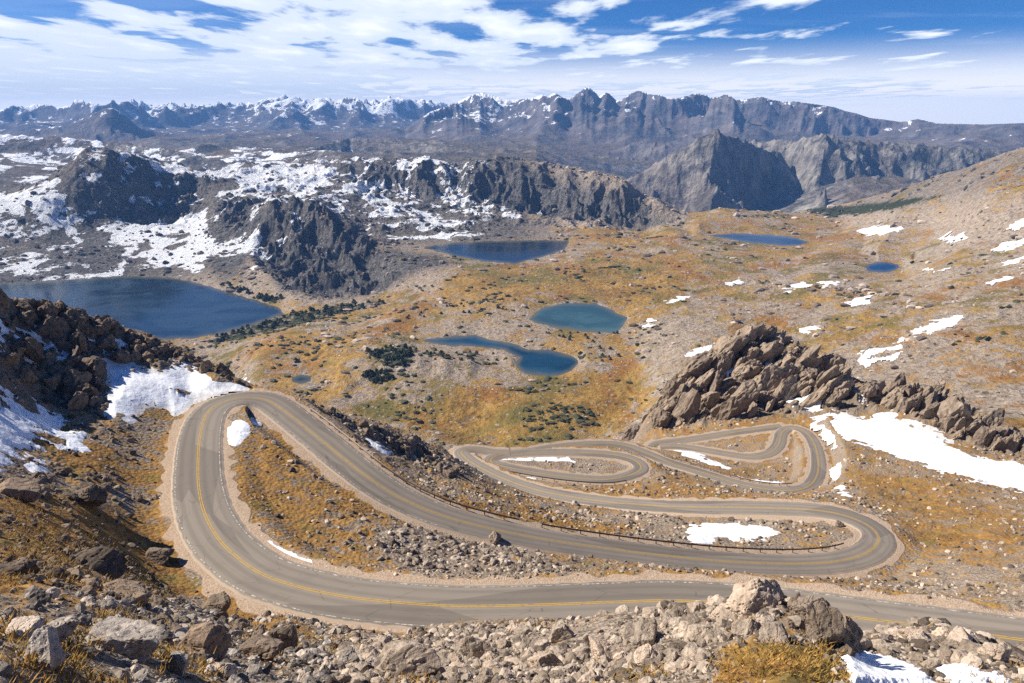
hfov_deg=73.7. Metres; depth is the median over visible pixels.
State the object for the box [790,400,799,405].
rock block
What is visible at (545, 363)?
lake
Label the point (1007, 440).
rock block
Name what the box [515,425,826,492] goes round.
switchback road
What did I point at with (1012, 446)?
rock block
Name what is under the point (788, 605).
rock block
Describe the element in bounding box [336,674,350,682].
rock
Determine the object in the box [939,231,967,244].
snow patch
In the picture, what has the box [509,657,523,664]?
rock
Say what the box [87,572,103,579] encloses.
rock block
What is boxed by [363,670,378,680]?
rock
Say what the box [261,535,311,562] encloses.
snow patch
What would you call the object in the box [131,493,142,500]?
rock block
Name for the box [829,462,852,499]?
snow patch
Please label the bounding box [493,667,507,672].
rock
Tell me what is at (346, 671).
rock
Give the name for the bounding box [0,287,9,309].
rock block
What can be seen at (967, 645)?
rock
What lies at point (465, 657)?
rock
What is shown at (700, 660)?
rubble
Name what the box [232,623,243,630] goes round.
rock block
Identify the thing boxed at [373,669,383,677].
rock
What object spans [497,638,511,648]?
rock
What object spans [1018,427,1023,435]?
rock block
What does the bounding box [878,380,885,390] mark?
rock block
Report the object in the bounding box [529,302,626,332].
lake
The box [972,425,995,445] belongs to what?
rock block
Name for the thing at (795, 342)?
rock block
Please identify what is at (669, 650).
rock
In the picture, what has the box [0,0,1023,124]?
sky
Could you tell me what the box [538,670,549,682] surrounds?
rock
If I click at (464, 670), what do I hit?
rock
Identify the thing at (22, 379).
rock block
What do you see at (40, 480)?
rock block
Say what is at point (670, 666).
rock
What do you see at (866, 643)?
rock
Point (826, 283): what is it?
snow patch
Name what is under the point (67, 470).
rock block
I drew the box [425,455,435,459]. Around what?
rock block
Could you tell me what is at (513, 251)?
lake
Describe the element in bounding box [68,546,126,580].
boulder
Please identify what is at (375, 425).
rock block
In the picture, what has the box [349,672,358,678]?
rock
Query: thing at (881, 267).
lake
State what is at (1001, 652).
boulder
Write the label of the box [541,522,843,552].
guardrail
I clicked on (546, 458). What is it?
snow patch
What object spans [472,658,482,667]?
rock
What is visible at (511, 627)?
rock
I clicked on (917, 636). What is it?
rock
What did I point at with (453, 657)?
rock
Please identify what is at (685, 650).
rock
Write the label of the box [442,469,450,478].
rock block
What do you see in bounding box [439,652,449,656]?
rock
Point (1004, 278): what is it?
snow patch
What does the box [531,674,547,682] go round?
rock
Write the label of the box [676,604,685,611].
rock
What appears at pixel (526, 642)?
rock
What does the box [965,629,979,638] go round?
rock
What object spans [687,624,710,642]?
boulder
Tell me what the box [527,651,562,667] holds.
boulder
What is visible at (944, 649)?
rock
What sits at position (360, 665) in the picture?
rock
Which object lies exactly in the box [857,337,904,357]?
snow patch
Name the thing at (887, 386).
rock block
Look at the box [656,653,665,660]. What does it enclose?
rock
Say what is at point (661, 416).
rock block
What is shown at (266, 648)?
boulder
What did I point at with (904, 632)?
boulder
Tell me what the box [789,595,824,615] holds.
boulder
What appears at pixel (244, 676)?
rock
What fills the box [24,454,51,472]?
snow patch
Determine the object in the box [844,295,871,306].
snow patch
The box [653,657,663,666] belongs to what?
rock
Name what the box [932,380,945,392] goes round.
rock block
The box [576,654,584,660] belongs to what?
rock
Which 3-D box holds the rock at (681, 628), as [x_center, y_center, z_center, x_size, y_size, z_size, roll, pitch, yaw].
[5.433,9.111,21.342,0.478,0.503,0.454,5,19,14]
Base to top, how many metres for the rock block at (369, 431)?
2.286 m
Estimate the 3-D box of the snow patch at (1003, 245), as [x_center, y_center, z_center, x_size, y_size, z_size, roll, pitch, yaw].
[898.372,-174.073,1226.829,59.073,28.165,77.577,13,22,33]
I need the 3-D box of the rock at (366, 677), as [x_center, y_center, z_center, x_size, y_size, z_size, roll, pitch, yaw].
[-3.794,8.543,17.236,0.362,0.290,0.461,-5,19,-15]
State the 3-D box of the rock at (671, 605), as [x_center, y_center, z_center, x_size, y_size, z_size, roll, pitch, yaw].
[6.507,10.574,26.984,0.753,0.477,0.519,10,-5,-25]
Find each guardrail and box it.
[310,407,518,519]
[511,471,626,484]
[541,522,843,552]
[664,454,791,485]
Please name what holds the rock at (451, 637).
on the hillside ground at (184, 570)
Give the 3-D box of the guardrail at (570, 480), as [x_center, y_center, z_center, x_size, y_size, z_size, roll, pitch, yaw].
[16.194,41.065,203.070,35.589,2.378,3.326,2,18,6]
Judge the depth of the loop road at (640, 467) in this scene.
212.65 m
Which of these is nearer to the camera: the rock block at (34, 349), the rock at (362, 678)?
the rock at (362, 678)
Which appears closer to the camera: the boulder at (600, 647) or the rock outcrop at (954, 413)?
the boulder at (600, 647)
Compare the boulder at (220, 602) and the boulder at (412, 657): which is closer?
the boulder at (412, 657)
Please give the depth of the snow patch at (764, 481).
219.66 m
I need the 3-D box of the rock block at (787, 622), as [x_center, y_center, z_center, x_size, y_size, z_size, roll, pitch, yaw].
[7.440,7.613,18.432,0.339,0.258,0.256,13,22,34]
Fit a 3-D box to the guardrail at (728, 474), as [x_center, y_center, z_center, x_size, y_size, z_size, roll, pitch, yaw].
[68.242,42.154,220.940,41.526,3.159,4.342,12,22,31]
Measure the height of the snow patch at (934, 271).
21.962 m
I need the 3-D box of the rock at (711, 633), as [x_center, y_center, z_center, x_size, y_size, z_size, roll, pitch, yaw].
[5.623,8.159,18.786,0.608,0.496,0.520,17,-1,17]
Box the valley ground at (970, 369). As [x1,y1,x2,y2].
[0,145,1023,450]
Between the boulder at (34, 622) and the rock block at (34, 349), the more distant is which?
the rock block at (34, 349)
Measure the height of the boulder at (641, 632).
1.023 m
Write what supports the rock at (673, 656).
on the hillside ground at (184, 570)
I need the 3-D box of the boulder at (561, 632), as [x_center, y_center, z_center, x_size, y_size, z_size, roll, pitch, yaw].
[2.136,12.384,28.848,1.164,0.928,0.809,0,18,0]
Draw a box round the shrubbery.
[182,168,1023,446]
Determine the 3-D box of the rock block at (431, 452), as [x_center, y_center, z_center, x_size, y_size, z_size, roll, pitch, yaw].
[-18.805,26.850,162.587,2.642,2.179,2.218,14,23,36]
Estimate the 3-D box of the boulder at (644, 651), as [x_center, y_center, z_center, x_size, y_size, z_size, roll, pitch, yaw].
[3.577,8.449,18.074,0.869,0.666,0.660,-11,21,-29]
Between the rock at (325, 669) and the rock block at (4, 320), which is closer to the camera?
the rock at (325, 669)
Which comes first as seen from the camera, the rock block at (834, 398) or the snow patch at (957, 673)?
the snow patch at (957, 673)
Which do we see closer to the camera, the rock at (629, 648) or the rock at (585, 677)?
the rock at (585, 677)
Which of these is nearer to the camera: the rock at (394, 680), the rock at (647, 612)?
the rock at (394, 680)
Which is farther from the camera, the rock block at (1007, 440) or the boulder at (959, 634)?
the rock block at (1007, 440)
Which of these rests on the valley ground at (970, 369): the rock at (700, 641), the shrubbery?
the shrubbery
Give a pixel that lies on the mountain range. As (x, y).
(638, 127)
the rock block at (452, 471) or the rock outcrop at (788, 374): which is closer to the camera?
the rock block at (452, 471)
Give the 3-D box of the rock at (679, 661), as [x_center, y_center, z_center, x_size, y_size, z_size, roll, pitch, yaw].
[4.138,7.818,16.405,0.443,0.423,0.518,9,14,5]
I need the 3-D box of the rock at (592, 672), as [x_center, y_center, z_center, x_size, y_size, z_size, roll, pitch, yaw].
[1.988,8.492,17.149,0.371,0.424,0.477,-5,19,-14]
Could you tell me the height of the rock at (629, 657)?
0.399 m
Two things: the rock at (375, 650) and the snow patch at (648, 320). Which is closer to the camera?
the rock at (375, 650)
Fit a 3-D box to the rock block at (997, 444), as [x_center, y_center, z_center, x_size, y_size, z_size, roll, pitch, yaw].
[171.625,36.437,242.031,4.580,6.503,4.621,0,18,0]
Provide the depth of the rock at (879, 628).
28.32 m
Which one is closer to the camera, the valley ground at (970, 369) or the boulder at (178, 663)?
the boulder at (178, 663)
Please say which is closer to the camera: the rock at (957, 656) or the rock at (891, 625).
the rock at (957, 656)
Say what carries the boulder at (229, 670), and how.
on the hillside ground at (184, 570)
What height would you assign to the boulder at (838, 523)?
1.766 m
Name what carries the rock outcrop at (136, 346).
on the hillside ground at (184, 570)
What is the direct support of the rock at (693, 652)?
on the hillside ground at (184, 570)
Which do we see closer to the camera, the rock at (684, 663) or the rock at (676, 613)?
the rock at (684, 663)
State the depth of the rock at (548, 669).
18.88 m
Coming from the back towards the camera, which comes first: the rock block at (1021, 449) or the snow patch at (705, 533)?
the rock block at (1021, 449)
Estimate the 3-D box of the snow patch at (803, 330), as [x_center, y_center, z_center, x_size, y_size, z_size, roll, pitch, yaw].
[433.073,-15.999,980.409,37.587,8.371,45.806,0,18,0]
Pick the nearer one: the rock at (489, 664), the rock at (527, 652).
the rock at (489, 664)
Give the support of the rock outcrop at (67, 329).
on the hillside ground at (184, 570)
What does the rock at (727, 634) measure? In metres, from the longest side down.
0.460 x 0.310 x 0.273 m
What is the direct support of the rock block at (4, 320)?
on the hillside ground at (184, 570)
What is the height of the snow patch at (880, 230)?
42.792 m
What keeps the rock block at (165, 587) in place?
on the hillside ground at (184, 570)
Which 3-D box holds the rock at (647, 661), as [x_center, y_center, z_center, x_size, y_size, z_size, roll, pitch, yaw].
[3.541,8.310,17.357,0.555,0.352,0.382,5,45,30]
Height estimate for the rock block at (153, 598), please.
0.499 m
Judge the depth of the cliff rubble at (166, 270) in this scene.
2012.62 m
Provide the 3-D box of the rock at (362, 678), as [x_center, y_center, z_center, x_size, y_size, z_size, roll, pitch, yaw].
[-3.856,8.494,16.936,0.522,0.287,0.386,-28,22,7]
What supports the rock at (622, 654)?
on the hillside ground at (184, 570)
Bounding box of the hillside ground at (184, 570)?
[0,298,1023,682]
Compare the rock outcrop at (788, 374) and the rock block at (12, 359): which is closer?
the rock block at (12, 359)
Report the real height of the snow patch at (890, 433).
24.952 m
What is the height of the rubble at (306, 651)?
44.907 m
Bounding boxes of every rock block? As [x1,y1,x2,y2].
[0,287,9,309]
[0,317,8,324]
[0,352,19,366]
[0,356,4,364]
[3,334,12,340]
[4,475,22,480]
[5,341,13,347]
[8,323,15,330]
[10,344,25,356]
[13,337,44,360]
[16,365,38,382]
[16,375,25,382]
[31,471,41,477]
[33,477,46,484]
[40,490,52,498]
[41,484,46,492]
[54,467,72,474]
[62,491,78,499]
[75,558,85,563]
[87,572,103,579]
[99,483,111,490]
[100,473,111,481]
[114,511,119,516]
[126,566,134,572]
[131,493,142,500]
[148,594,162,602]
[153,616,164,620]
[157,583,170,592]
[158,613,173,624]
[159,612,171,626]
[171,614,178,623]
[171,622,181,630]
[199,360,212,373]
[206,615,218,620]
[215,611,228,617]
[216,362,233,375]
[218,616,228,624]
[231,618,250,627]
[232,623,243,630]
[254,624,265,634]
[328,407,336,413]
[358,419,365,427]
[363,428,372,436]
[369,421,377,428]
[380,427,387,434]
[392,443,397,450]
[400,445,410,450]
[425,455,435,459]
[427,450,435,455]
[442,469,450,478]
[447,468,457,477]
[622,423,641,440]
[651,407,672,426]
[661,379,680,398]
[675,419,684,426]
[710,402,722,416]
[716,391,751,420]
[747,407,757,417]
[781,617,794,627]
[784,592,800,609]
[788,611,796,615]
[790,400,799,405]
[793,340,798,345]
[800,384,826,407]
[806,627,820,643]
[825,391,843,406]
[825,649,836,654]
[838,644,855,656]
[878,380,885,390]
[883,380,892,389]
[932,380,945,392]
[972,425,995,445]
[988,437,1002,450]
[989,436,1013,450]
[990,434,1001,449]
[992,425,1008,439]
[1003,432,1020,452]
[1004,428,1016,436]
[1017,443,1023,452]
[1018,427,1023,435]
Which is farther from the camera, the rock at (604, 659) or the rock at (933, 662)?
the rock at (933, 662)
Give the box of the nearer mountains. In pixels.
[0,129,1006,212]
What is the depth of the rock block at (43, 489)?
77.86 m
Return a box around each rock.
[237,673,248,682]
[297,670,312,681]
[305,676,316,682]
[313,672,328,679]
[320,665,330,674]
[321,659,333,665]
[332,661,345,670]
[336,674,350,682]
[341,668,356,674]
[345,662,358,667]
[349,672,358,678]
[351,676,365,682]
[355,673,368,682]
[356,661,369,670]
[358,651,369,657]
[360,644,374,651]
[363,652,375,658]
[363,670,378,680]
[366,656,374,662]
[369,676,384,682]
[370,648,379,654]
[372,641,382,648]
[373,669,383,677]
[374,655,380,661]
[391,677,400,682]
[414,637,425,641]
[417,677,430,682]
[433,667,444,675]
[435,640,445,646]
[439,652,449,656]
[441,636,454,640]
[441,660,446,667]
[446,674,461,682]
[448,652,461,662]
[457,668,473,676]
[458,662,473,668]
[459,653,469,659]
[461,673,472,680]
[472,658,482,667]
[475,675,491,682]
[478,627,490,634]
[478,667,492,674]
[482,660,501,668]
[485,651,496,659]
[491,675,506,682]
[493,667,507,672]
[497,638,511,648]
[498,661,514,667]
[499,667,513,678]
[499,678,512,682]
[504,655,515,660]
[505,623,519,632]
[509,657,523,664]
[514,625,530,635]
[518,637,535,648]
[522,650,533,656]
[523,654,531,661]
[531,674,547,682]
[534,639,551,648]
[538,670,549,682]
[539,666,552,672]
[548,670,564,676]
[549,645,561,652]
[551,666,569,674]
[554,652,565,657]
[563,652,577,662]
[564,663,577,673]
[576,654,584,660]
[577,670,584,677]
[578,673,594,682]
[586,660,601,669]
[586,669,598,681]
[600,655,611,663]
[607,659,618,670]
[611,636,622,643]
[613,650,627,660]
[614,658,626,668]
[616,666,630,675]
[623,646,632,652]
[625,651,634,662]
[640,676,654,682]
[642,606,662,617]
[642,658,657,670]
[652,644,664,649]
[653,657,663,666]
[656,629,662,636]
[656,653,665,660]
[660,612,672,622]
[662,617,671,628]
[663,647,680,655]
[663,651,678,662]
[664,662,677,672]
[665,609,683,616]
[668,602,677,608]
[668,617,680,629]
[672,639,682,648]
[675,656,691,670]
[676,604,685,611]
[678,616,685,622]
[678,625,685,636]
[680,660,693,671]
[682,646,691,655]
[684,642,699,647]
[686,601,705,612]
[686,614,702,623]
[689,647,700,657]
[696,638,706,646]
[705,627,723,641]
[708,594,720,605]
[710,605,723,618]
[719,607,731,618]
[719,631,733,642]
[760,615,776,624]
[859,638,871,648]
[871,639,892,650]
[874,624,888,632]
[882,626,898,636]
[886,622,900,627]
[906,616,922,622]
[907,633,931,642]
[920,657,941,667]
[929,617,943,624]
[931,626,949,636]
[939,645,955,658]
[941,638,958,648]
[941,649,952,661]
[950,650,967,663]
[958,639,982,651]
[960,654,986,669]
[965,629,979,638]
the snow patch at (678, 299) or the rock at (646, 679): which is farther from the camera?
the snow patch at (678, 299)
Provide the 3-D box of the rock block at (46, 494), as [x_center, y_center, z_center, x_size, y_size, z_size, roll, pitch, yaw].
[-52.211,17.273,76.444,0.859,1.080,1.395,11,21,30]
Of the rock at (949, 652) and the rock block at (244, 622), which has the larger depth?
the rock block at (244, 622)
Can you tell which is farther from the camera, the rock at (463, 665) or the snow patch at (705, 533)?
the snow patch at (705, 533)
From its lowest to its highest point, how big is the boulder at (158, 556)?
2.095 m
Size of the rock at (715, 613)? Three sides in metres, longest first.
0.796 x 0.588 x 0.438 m
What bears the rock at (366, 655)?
on the hillside ground at (184, 570)
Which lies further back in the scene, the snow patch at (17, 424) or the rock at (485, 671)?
the snow patch at (17, 424)
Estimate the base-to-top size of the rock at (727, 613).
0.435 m
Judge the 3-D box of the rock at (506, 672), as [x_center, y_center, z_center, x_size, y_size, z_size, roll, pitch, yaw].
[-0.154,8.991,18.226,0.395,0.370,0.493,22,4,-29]
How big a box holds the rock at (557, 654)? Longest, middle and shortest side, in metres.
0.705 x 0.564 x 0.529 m
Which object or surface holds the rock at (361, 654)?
on the hillside ground at (184, 570)
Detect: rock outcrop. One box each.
[11,298,131,409]
[125,328,214,366]
[651,323,856,422]
[856,371,1004,438]
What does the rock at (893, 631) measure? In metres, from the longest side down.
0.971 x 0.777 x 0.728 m
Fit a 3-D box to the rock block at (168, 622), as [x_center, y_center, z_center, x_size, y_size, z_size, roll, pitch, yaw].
[-10.852,8.821,21.460,0.301,0.590,0.676,-16,24,-40]
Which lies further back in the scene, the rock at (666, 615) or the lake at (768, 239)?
the lake at (768, 239)
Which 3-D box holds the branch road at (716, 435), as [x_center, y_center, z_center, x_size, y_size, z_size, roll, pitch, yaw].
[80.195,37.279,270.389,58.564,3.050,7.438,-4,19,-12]
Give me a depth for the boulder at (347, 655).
21.25 m
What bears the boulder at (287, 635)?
on the hillside ground at (184, 570)
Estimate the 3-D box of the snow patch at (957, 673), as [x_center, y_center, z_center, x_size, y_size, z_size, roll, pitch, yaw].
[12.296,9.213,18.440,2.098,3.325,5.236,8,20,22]
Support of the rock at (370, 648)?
on the hillside ground at (184, 570)
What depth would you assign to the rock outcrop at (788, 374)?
309.64 m
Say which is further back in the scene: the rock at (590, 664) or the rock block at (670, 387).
the rock block at (670, 387)
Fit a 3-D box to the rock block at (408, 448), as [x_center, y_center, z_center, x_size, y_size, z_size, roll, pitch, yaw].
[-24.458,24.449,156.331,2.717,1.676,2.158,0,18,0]
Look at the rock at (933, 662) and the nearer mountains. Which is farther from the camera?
the nearer mountains
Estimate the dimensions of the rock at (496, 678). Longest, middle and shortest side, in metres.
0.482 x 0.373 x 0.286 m
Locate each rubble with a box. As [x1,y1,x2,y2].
[0,150,1023,298]
[0,297,202,596]
[0,585,333,682]
[206,338,1023,682]
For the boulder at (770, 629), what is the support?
on the hillside ground at (184, 570)
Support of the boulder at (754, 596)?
on the hillside ground at (184, 570)
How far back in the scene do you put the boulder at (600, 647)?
20.99 m
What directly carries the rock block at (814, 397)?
on the hillside ground at (184, 570)
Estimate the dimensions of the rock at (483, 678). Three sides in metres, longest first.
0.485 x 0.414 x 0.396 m
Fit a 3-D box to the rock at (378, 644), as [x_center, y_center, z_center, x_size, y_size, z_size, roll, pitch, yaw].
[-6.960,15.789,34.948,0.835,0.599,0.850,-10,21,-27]
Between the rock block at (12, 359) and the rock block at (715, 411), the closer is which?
the rock block at (12, 359)
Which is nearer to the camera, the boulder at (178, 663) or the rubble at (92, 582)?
the boulder at (178, 663)
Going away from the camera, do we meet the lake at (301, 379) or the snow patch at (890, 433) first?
the snow patch at (890, 433)
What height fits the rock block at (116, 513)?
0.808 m
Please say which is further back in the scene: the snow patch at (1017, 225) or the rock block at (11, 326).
the snow patch at (1017, 225)
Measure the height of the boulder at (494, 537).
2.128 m
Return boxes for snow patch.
[0,318,58,363]
[0,384,99,474]
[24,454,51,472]
[57,351,68,359]
[63,335,127,352]
[99,350,249,423]
[227,417,261,445]
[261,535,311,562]
[365,438,392,454]
[502,457,575,462]
[641,318,656,327]
[663,296,689,303]
[673,450,731,468]
[684,343,714,356]
[686,523,779,544]
[725,277,743,285]
[726,366,733,377]
[738,476,780,482]
[782,282,812,293]
[786,397,808,406]
[799,326,824,333]
[803,391,1023,492]
[816,281,839,287]
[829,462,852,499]
[840,651,936,682]
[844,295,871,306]
[854,377,865,402]
[856,224,904,235]
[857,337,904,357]
[857,351,902,367]
[910,315,963,336]
[923,267,950,272]
[936,663,1010,682]
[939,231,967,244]
[985,276,1013,285]
[990,238,1023,252]
[1000,256,1023,267]
[1006,218,1023,230]
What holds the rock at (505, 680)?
on the hillside ground at (184, 570)
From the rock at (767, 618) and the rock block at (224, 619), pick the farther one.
the rock block at (224, 619)
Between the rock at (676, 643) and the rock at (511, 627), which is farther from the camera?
the rock at (511, 627)
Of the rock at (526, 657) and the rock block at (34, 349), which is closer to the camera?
the rock at (526, 657)
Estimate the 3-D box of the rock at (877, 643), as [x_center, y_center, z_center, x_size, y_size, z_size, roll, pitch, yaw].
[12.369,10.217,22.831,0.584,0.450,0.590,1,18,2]
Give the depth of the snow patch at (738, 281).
1352.12 m
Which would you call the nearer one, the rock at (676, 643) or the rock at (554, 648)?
the rock at (676, 643)
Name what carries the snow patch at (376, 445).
on the hillside ground at (184, 570)
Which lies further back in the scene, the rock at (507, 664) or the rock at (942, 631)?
the rock at (942, 631)
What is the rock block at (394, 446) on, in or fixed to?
on the hillside ground at (184, 570)
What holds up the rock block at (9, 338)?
on the hillside ground at (184, 570)
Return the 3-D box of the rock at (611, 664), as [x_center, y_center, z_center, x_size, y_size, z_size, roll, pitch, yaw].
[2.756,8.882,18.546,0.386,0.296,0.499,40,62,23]
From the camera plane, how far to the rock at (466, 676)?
18.06 m
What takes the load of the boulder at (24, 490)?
on the hillside ground at (184, 570)
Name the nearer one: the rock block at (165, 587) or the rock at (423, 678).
the rock at (423, 678)
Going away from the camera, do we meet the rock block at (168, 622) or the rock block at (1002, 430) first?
the rock block at (168, 622)
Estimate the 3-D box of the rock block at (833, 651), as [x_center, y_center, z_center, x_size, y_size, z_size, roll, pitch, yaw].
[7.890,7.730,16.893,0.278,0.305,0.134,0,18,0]
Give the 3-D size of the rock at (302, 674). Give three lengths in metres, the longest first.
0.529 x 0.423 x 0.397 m
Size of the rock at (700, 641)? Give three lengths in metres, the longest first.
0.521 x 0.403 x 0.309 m
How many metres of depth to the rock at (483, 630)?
37.83 m
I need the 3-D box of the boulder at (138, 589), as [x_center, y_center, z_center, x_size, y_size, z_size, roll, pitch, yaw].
[-14.507,9.391,25.386,2.252,1.075,1.600,0,18,0]
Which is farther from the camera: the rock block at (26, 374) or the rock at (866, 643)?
the rock block at (26, 374)
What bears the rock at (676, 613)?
on the hillside ground at (184, 570)
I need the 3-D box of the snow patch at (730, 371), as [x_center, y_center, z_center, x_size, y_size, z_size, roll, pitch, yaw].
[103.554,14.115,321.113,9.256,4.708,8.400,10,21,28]
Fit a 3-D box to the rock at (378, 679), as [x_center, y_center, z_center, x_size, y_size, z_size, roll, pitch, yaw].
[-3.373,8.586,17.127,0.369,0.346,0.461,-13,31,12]
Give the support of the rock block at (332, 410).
on the hillside ground at (184, 570)
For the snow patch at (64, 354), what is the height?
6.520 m
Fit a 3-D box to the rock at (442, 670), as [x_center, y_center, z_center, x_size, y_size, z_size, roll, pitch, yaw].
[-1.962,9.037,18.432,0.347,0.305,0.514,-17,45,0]
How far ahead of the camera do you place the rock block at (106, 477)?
97.03 m
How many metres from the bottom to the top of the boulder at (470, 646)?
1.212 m
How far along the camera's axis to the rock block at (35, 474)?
85.41 m
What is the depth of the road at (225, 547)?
97.11 m
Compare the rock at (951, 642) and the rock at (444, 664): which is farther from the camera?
the rock at (951, 642)
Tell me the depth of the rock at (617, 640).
24.33 m
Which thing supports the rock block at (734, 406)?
on the hillside ground at (184, 570)
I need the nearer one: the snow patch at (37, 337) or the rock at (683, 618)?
the rock at (683, 618)
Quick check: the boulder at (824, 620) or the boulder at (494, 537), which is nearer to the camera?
the boulder at (824, 620)
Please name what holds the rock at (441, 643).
on the hillside ground at (184, 570)
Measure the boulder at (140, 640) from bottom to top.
0.715 m
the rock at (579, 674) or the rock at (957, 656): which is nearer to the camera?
the rock at (579, 674)
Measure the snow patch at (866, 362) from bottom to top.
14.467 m
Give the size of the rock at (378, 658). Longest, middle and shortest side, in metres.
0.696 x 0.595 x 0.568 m
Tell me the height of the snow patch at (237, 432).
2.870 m
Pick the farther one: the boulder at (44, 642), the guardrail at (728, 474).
the guardrail at (728, 474)
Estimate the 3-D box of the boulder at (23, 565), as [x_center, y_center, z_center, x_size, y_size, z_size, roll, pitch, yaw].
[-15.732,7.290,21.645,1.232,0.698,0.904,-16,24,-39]
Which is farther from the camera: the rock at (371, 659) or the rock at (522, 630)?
the rock at (522, 630)
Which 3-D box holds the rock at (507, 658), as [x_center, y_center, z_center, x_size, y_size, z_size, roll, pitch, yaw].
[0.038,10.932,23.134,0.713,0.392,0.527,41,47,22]
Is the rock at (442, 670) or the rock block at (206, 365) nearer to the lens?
the rock at (442, 670)
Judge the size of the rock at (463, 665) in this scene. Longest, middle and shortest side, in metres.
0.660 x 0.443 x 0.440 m
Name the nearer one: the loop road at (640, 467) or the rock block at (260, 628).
the rock block at (260, 628)
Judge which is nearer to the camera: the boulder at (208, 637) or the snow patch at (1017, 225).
the boulder at (208, 637)
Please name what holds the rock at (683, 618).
on the hillside ground at (184, 570)
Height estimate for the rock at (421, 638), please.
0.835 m
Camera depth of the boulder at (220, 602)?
65.28 m
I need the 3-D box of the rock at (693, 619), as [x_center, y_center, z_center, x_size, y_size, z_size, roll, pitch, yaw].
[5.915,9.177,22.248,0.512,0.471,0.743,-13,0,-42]
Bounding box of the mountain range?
[0,87,1023,162]
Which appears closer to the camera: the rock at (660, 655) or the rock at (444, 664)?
the rock at (660, 655)
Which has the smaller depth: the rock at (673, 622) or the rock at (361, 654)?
the rock at (673, 622)
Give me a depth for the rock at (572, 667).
18.81 m
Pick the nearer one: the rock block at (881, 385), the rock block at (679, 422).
the rock block at (679, 422)
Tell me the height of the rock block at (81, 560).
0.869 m
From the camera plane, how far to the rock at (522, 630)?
34.13 m
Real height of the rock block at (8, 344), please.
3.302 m
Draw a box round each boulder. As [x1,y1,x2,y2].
[0,477,41,502]
[0,558,40,575]
[5,615,45,640]
[23,626,64,673]
[42,614,80,642]
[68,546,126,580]
[74,484,107,506]
[83,616,164,663]
[102,578,152,606]
[145,547,174,564]
[166,651,188,675]
[176,621,231,660]
[201,591,230,612]
[213,662,237,678]
[239,634,283,661]
[268,624,297,648]
[337,647,360,664]
[380,640,440,677]
[454,636,496,658]
[489,531,500,543]
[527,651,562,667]
[549,624,574,642]
[588,635,626,662]
[620,617,657,647]
[633,643,656,665]
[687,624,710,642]
[724,578,783,614]
[731,619,761,638]
[758,621,790,644]
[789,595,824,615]
[805,600,848,645]
[835,520,843,526]
[843,614,862,652]
[897,628,924,637]
[947,627,972,642]
[977,643,1011,661]
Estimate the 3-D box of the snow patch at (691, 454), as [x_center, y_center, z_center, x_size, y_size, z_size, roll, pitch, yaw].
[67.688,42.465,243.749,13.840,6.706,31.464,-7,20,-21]
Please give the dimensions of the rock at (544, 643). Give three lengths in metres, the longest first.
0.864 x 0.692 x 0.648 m
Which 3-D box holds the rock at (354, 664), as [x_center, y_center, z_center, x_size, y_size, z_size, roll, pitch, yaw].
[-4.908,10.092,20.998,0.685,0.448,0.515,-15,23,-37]
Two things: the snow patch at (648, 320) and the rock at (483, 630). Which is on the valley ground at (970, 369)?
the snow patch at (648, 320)
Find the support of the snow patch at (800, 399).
on the hillside ground at (184, 570)
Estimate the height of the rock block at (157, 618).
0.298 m
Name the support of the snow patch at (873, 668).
on the hillside ground at (184, 570)
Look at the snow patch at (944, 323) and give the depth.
879.25 m
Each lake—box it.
[0,276,283,339]
[292,374,311,383]
[423,335,577,376]
[424,240,568,263]
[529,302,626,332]
[711,233,808,245]
[865,262,898,272]
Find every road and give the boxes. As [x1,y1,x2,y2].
[170,391,1023,645]
[483,448,648,483]
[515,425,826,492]
[647,424,781,446]
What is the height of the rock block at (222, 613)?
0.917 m
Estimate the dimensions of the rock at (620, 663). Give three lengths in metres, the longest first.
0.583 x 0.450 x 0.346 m
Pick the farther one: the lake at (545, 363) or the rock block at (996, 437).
the lake at (545, 363)
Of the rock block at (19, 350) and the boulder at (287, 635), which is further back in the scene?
the rock block at (19, 350)
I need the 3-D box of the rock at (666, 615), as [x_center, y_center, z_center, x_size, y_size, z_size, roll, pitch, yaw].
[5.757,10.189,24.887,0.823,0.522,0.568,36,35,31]
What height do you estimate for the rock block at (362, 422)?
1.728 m
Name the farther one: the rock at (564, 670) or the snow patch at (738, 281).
the snow patch at (738, 281)
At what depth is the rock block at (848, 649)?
17.53 m
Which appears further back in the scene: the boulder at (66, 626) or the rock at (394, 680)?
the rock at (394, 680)
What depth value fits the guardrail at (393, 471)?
117.98 m
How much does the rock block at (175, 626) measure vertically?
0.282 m
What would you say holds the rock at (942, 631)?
on the hillside ground at (184, 570)
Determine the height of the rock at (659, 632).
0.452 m
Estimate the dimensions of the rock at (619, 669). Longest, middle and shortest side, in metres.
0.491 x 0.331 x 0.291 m
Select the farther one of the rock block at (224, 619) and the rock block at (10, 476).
the rock block at (10, 476)
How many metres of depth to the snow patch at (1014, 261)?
1126.70 m

